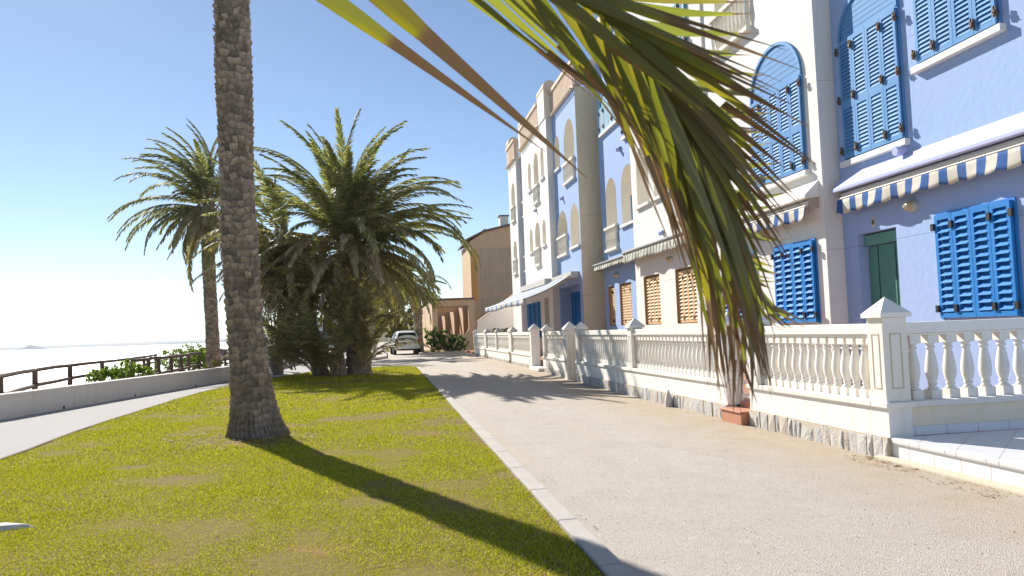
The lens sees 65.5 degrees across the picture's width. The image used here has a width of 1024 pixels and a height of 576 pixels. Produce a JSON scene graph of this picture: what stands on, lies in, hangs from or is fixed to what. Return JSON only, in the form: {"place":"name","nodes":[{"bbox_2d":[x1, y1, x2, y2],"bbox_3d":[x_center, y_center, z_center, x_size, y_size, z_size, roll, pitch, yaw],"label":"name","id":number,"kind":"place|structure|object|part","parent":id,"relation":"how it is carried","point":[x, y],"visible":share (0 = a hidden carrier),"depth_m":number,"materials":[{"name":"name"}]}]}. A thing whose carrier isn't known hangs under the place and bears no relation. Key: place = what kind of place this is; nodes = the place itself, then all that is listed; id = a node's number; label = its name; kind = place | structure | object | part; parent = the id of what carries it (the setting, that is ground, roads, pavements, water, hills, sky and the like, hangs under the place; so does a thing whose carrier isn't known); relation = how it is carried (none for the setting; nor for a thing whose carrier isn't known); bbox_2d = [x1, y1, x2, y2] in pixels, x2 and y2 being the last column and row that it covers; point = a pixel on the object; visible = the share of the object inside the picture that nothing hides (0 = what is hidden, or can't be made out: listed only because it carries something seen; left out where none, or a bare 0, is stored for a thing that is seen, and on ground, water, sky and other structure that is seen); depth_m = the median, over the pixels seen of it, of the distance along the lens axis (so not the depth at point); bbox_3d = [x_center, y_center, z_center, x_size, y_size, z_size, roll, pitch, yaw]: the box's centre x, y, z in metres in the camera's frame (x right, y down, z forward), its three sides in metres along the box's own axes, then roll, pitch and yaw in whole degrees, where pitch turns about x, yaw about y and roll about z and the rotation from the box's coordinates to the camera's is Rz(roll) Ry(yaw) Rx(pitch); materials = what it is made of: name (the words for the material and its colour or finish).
{"place":"outdoors","nodes":[
{"label":"outdoors","id":0,"kind":"place"},
{"bbox_2d":[0,522,34,531],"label":"broken stone slab","id":1,"kind":"object","parent":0,"point":[4,526],"depth_m":5.46,"materials":[{"name":"stone"}]},
{"bbox_2d":[19,345,49,349],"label":"island","id":2,"kind":"structure","parent":0,"point":[30,347],"depth_m":6434.16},
{"bbox_2d":[0,342,268,391],"bbox_3d":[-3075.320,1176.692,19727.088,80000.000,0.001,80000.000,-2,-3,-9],"label":"sea","id":3,"kind":"structure","parent":0,"point":[13,360],"depth_m":258.86,"materials":[{"name":"teal liquid"}]},
{"bbox_2d":[0,347,372,457],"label":"path","id":4,"kind":"structure","parent":0,"point":[18,434],"depth_m":14.26,"materials":[{"name":"concrete"}]},
{"bbox_2d":[0,386,225,459],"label":"kerb","id":5,"kind":"structure","parent":4,"relation":"on","point":[35,446],"depth_m":11.32,"materials":[{"name":"grey concrete"}]},
{"bbox_2d":[262,292,292,374],"bbox_3d":[-8.546,0.593,28.651,3.060,5.077,2.807,-2,-3,-9],"label":"tamarisk","id":6,"kind":"object","parent":4,"relation":"on","point":[278,369],"visible":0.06,"depth_m":28.38,"materials":[{"name":"green plant"}]},
{"bbox_2d":[274,171,300,239],"bbox_3d":[-8.734,-0.673,31.324,1.110,7.960,0.551,-2,-3,-9],"label":"street lamp","id":7,"kind":"object","parent":4,"relation":"on","point":[290,175],"visible":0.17,"depth_m":31.41,"materials":[{"name":"black metal"}]},
{"bbox_2d":[108,338,274,346],"bbox_3d":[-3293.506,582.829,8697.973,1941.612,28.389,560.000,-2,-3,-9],"label":"headland","id":8,"kind":"structure","parent":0,"point":[176,343],"depth_m":8466.53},
{"bbox_2d":[0,0,597,350],"label":"sky","id":9,"kind":"structure","parent":0,"point":[84,84],"materials":[{"name":"blue"}]},
{"bbox_2d":[0,366,604,575],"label":"lawn","id":10,"kind":"structure","parent":0,"point":[264,565],"depth_m":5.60,"materials":[{"name":"plant"}]},
{"bbox_2d":[212,0,289,439],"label":"date palm","id":11,"kind":"object","parent":10,"relation":"on","point":[254,412],"visible":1,"depth_m":10.04,"materials":[{"name":"brown plant"}]},
{"bbox_2d":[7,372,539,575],"bbox_3d":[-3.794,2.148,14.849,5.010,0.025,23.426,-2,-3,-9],"label":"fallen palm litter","id":12,"kind":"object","parent":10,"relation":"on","point":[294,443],"visible":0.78,"depth_m":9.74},
{"bbox_2d":[190,107,481,376],"bbox_3d":[-5.647,-1.586,25.749,9.317,8.848,7.808,-2,-3,-9],"label":"date palm","id":13,"kind":"object","parent":10,"relation":"on","point":[299,275],"visible":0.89,"depth_m":24.68,"materials":[{"name":"green plant"}]},
{"bbox_2d":[316,0,816,412],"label":"date palm","id":14,"kind":"object","parent":10,"relation":"on","point":[685,129],"visible":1,"depth_m":0.94,"materials":[{"name":"green plant"}]},
{"bbox_2d":[423,350,455,352],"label":"planter ground","id":15,"kind":"structure","parent":0,"point":[426,351],"depth_m":51.28,"materials":[{"name":"soil"}]},
{"bbox_2d":[423,326,438,351],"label":"bush","id":16,"kind":"object","parent":15,"relation":"on","point":[427,332],"visible":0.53,"depth_m":49.97,"materials":[{"name":"green plant"}]},
{"bbox_2d":[424,329,468,351],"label":"bush","id":17,"kind":"object","parent":15,"relation":"on","point":[444,345],"visible":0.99,"depth_m":49.15,"materials":[{"name":"green plant"}]},
{"bbox_2d":[490,327,509,332],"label":"bush","id":18,"kind":"object","parent":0,"point":[503,330],"visible":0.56,"depth_m":44.51,"materials":[{"name":"green plant"}]},
{"bbox_2d":[505,60,606,354],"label":"apartment building","id":19,"kind":"structure","parent":0,"point":[555,214],"depth_m":33.03,"materials":[{"name":"white paint"}]},
{"bbox_2d":[485,271,578,311],"bbox_3d":[0.551,0.347,35.257,2.146,1.199,11.824,-2,-3,-9],"label":"awning","id":20,"kind":"object","parent":19,"relation":"attached to","point":[530,290],"visible":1,"depth_m":32.81,"materials":[{"name":"white fabric"}]},
{"bbox_2d":[371,342,1023,575],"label":"road","id":21,"kind":"structure","parent":0,"point":[663,501],"depth_m":6.01,"materials":[{"name":"concrete"}]},
{"bbox_2d":[297,352,386,363],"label":"kerb","id":22,"kind":"structure","parent":21,"relation":"on","point":[384,356],"depth_m":42.11,"materials":[{"name":"concrete"}]},
{"bbox_2d":[366,286,389,363],"bbox_3d":[-6.632,1.378,35.572,2.383,4.098,3.019,-2,-3,-9],"label":"tamarisk","id":23,"kind":"object","parent":21,"relation":"on","point":[378,323],"visible":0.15,"depth_m":35.67,"materials":[{"name":"green plant"}]},
{"bbox_2d":[365,259,422,331],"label":"date palm","id":24,"kind":"object","parent":21,"relation":"on","point":[387,301],"visible":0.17,"depth_m":42.16,"materials":[{"name":"green plant"}]},
{"bbox_2d":[388,331,420,354],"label":"parked car","id":25,"kind":"object","parent":21,"relation":"on","point":[407,334],"visible":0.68,"depth_m":49.84,"materials":[{"name":"white paint"}]},
{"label":"rear window","id":26,"kind":"part","parent":25,"relation":"part of","materials":[{"name":"black glass"}]},
{"bbox_2d":[366,251,451,353],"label":"date palm","id":27,"kind":"object","parent":21,"relation":"on","point":[426,298],"visible":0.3,"depth_m":50.06,"materials":[{"name":"green plant"}]},
{"bbox_2d":[421,351,466,354],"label":"kerb","id":28,"kind":"structure","parent":21,"relation":"on","point":[451,352],"depth_m":47.27,"materials":[{"name":"concrete"}]},
{"bbox_2d":[417,367,635,575],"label":"kerb","id":29,"kind":"structure","parent":21,"relation":"on","point":[603,557],"depth_m":5.38,"materials":[{"name":"concrete"}]},
{"bbox_2d":[529,366,543,371],"bbox_3d":[0.972,2.551,24.838,0.700,0.180,1.560,-2,-3,-9],"label":"garden step","id":30,"kind":"object","parent":21,"relation":"on","point":[537,368],"visible":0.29,"depth_m":24.53,"materials":[{"name":"paint"}]},
{"bbox_2d":[573,311,745,418],"bbox_3d":[2.385,1.349,15.410,0.322,1.544,8.975,-2,-3,-9],"label":"balustrade","id":31,"kind":"object","parent":21,"relation":"on","point":[635,359],"visible":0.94,"depth_m":13.92,"materials":[{"name":"paint"}]},
{"bbox_2d":[664,389,672,406],"bbox_3d":[2.564,1.812,13.015,0.143,0.310,0.146,-2,-3,-9],"label":"pointed stone","id":32,"kind":"object","parent":21,"relation":"on","point":[668,401],"visible":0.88,"depth_m":12.97,"materials":[{"name":"stone"}]},
{"bbox_2d":[719,400,750,424],"bbox_3d":[3.261,1.670,10.664,0.740,0.290,0.650,-2,-3,-9],"label":"planter","id":33,"kind":"object","parent":21,"relation":"on","point":[735,417],"visible":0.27,"depth_m":10.58,"materials":[{"name":"ceramic"}]},
{"bbox_2d":[472,374,1015,562],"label":"dry leaves","id":34,"kind":"object","parent":21,"relation":"on","point":[853,459],"visible":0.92,"depth_m":6.98,"materials":[{"name":"brown plant"}]},
{"bbox_2d":[746,297,915,456],"bbox_3d":[3.400,0.947,8.909,0.329,1.575,2.960,-2,-3,-9],"label":"balustrade","id":35,"kind":"object","parent":21,"relation":"on","point":[872,416],"visible":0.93,"depth_m":8.28,"materials":[{"name":"paint"}]},
{"bbox_2d":[737,329,749,398],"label":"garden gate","id":36,"kind":"structure","parent":35,"relation":"attached to","point":[744,396],"depth_m":10.86,"materials":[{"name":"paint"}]},
{"bbox_2d":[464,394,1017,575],"bbox_3d":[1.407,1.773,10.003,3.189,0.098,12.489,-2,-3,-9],"label":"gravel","id":37,"kind":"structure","parent":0,"point":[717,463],"depth_m":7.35,"materials":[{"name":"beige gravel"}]},
{"bbox_2d":[467,350,1023,435],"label":"terrace floor","id":38,"kind":"structure","parent":0,"point":[473,352],"depth_m":12.89,"materials":[{"name":"tile"}]},
{"bbox_2d":[477,294,513,332],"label":"garden wall","id":39,"kind":"structure","parent":38,"relation":"on","point":[503,318],"depth_m":45.80,"materials":[{"name":"paint"}]},
{"bbox_2d":[595,0,1023,389],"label":"apartment building","id":40,"kind":"structure","parent":38,"relation":"on","point":[870,82],"depth_m":13.12,"materials":[{"name":"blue paint"}]},
{"bbox_2d":[591,255,634,271],"bbox_3d":[3.383,-0.865,26.710,0.388,0.352,4.350,-2,-3,-9],"label":"awning","id":41,"kind":"object","parent":40,"relation":"attached to","point":[607,263],"visible":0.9,"depth_m":26.72,"materials":[{"name":"white fabric"}]},
{"bbox_2d":[622,231,685,263],"bbox_3d":[3.904,-1.115,21.560,0.349,0.482,5.400,-2,-3,-9],"label":"awning","id":42,"kind":"object","parent":40,"relation":"attached to","point":[653,247],"visible":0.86,"depth_m":21.56,"materials":[{"name":"white fabric"}]},
{"bbox_2d":[665,256,672,262],"bbox_3d":[4.114,-0.748,20.912,0.159,0.187,0.253,-2,-3,-9],"label":"wall lamp","id":43,"kind":"object","parent":40,"relation":"attached to","point":[668,259],"visible":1,"depth_m":20.84,"materials":[{"name":"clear glass"}]},
{"bbox_2d":[741,180,818,232],"bbox_3d":[4.929,-1.423,15.513,0.289,0.712,3.480,-2,-3,-9],"label":"awning","id":44,"kind":"object","parent":40,"relation":"attached to","point":[806,195],"visible":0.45,"depth_m":14.38,"materials":[{"name":"white fabric"}]},
{"bbox_2d":[902,200,918,211],"bbox_3d":[5.913,-1.220,11.873,0.152,0.179,0.241,-2,-3,-9],"label":"wall lamp","id":45,"kind":"object","parent":40,"relation":"attached to","point":[910,205],"visible":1,"depth_m":11.81,"materials":[{"name":"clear glass"}]},
{"bbox_2d":[832,112,1023,213],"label":"awning","id":46,"kind":"object","parent":40,"relation":"attached to","point":[986,149],"visible":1,"depth_m":11.05,"materials":[{"name":"fabric"}]},
{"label":"ground","id":47,"kind":"structure","parent":0,"visible":0},
{"bbox_2d":[0,354,157,393],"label":"wooden fence","id":48,"kind":"object","parent":47,"relation":"on","point":[70,377],"visible":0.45,"depth_m":23.48,"materials":[{"name":"brown wood"}]},
{"bbox_2d":[85,358,156,382],"bbox_3d":[-12.188,2.903,25.006,2.184,1.368,1.247,-1,-4,-29],"label":"bush","id":49,"kind":"object","parent":47,"relation":"on","point":[114,372],"visible":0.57,"depth_m":24.82,"materials":[{"name":"green plant"}]},
{"bbox_2d":[0,357,304,419],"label":"promenade wall","id":50,"kind":"structure","parent":47,"relation":"on","point":[23,403],"depth_m":17.70,"materials":[{"name":"paint"}]},
{"bbox_2d":[130,349,228,376],"bbox_3d":[-16.201,4.008,41.639,0.456,1.401,28.611,-2,-3,-12],"label":"wooden fence","id":51,"kind":"object","parent":47,"relation":"on","point":[181,368],"visible":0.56,"depth_m":33.44,"materials":[{"name":"brown wood"}]},
{"bbox_2d":[155,342,222,372],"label":"bush","id":52,"kind":"object","parent":47,"relation":"on","point":[194,359],"visible":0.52,"depth_m":40.75,"materials":[{"name":"green plant"}]},
{"bbox_2d":[107,117,293,368],"bbox_3d":[-14.358,-1.776,36.122,7.475,12.210,6.616,-3,-3,11],"label":"date palm","id":53,"kind":"object","parent":47,"relation":"on","point":[199,225],"visible":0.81,"depth_m":36.01,"materials":[{"name":"green plant"}]},
{"bbox_2d":[200,358,228,368],"bbox_3d":[-12.655,3.525,34.556,1.588,0.984,1.061,-4,-3,24],"label":"bush","id":54,"kind":"object","parent":47,"relation":"on","point":[214,361],"visible":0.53,"depth_m":34.53,"materials":[{"name":"green plant"}]},
{"bbox_2d":[220,348,228,360],"bbox_3d":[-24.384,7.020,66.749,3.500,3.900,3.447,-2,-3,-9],"label":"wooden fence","id":55,"kind":"object","parent":47,"relation":"on","point":[222,353],"visible":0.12,"depth_m":66.25,"materials":[{"name":"brown wood"}]},
{"bbox_2d":[315,311,326,327],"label":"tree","id":56,"kind":"object","parent":47,"relation":"on","point":[318,320],"visible":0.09,"depth_m":97.05,"materials":[{"name":"green plant"}]},
{"bbox_2d":[317,317,336,344],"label":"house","id":57,"kind":"structure","parent":47,"relation":"on","point":[321,328],"depth_m":136.45,"materials":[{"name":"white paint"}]},
{"bbox_2d":[373,311,410,341],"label":"house","id":58,"kind":"structure","parent":47,"relation":"on","point":[383,339],"depth_m":157.75,"materials":[{"name":"beige paint"}]},
{"bbox_2d":[384,315,408,339],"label":"tree","id":59,"kind":"object","parent":47,"relation":"on","point":[392,330],"visible":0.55,"depth_m":68.87,"materials":[{"name":"green plant"}]},
{"bbox_2d":[401,312,413,330],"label":"tree","id":60,"kind":"object","parent":47,"relation":"on","point":[409,320],"visible":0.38,"depth_m":94.65,"materials":[{"name":"green plant"}]},
{"bbox_2d":[405,303,421,328],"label":"tree","id":61,"kind":"object","parent":47,"relation":"on","point":[408,309],"visible":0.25,"depth_m":122.92,"materials":[{"name":"green plant"}]},
{"bbox_2d":[422,298,474,350],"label":"pergola","id":62,"kind":"object","parent":47,"relation":"on","point":[454,316],"visible":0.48,"depth_m":60.52,"materials":[{"name":"brown paint"}]},
{"bbox_2d":[473,328,486,356],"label":"balustrade","id":63,"kind":"object","parent":47,"relation":"on","point":[479,345],"visible":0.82,"depth_m":40.92,"materials":[{"name":"paint"}]},
{"bbox_2d":[458,215,512,330],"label":"brown house","id":64,"kind":"structure","parent":47,"relation":"on","point":[488,283],"depth_m":60.68,"materials":[{"name":"paint"}]},
{"bbox_2d":[484,327,513,362],"bbox_3d":[-0.570,2.476,34.361,0.323,1.544,7.860,-2,-3,-9],"label":"balustrade","id":65,"kind":"object","parent":47,"relation":"on","point":[497,344],"visible":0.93,"depth_m":34.09,"materials":[{"name":"paint"}]},
{"bbox_2d":[509,324,540,367],"bbox_3d":[0.395,2.079,28.046,0.360,1.589,4.920,-2,-3,-9],"label":"balustrade","id":66,"kind":"object","parent":47,"relation":"on","point":[525,349],"visible":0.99,"depth_m":27.19,"materials":[{"name":"paint"}]},
{"bbox_2d":[541,322,576,379],"bbox_3d":[1.274,1.742,22.184,0.430,1.569,3.825,-2,-3,-9],"label":"balustrade","id":67,"kind":"object","parent":47,"relation":"on","point":[559,353],"visible":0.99,"depth_m":21.74,"materials":[{"name":"paint"}]},
{"bbox_2d":[874,455,1023,495],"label":"terrace footing","id":68,"kind":"object","parent":47,"relation":"on","point":[1012,489],"visible":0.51,"depth_m":6.47,"materials":[{"name":"beige concrete"}]},
{"bbox_2d":[892,444,1023,487],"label":"terrace riser","id":69,"kind":"object","parent":47,"relation":"on","point":[992,473],"visible":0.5,"depth_m":6.53,"materials":[{"name":"white tile"}]},
{"bbox_2d":[891,429,1023,471],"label":"terrace step","id":70,"kind":"object","parent":69,"relation":"on","point":[1003,448],"visible":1,"depth_m":6.84,"materials":[{"name":"white tile"}]},
{"bbox_2d":[906,318,1023,435],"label":"balustrade","id":71,"kind":"object","parent":70,"relation":"on","point":[968,406],"visible":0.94,"depth_m":7.65,"materials":[{"name":"beige paint"}]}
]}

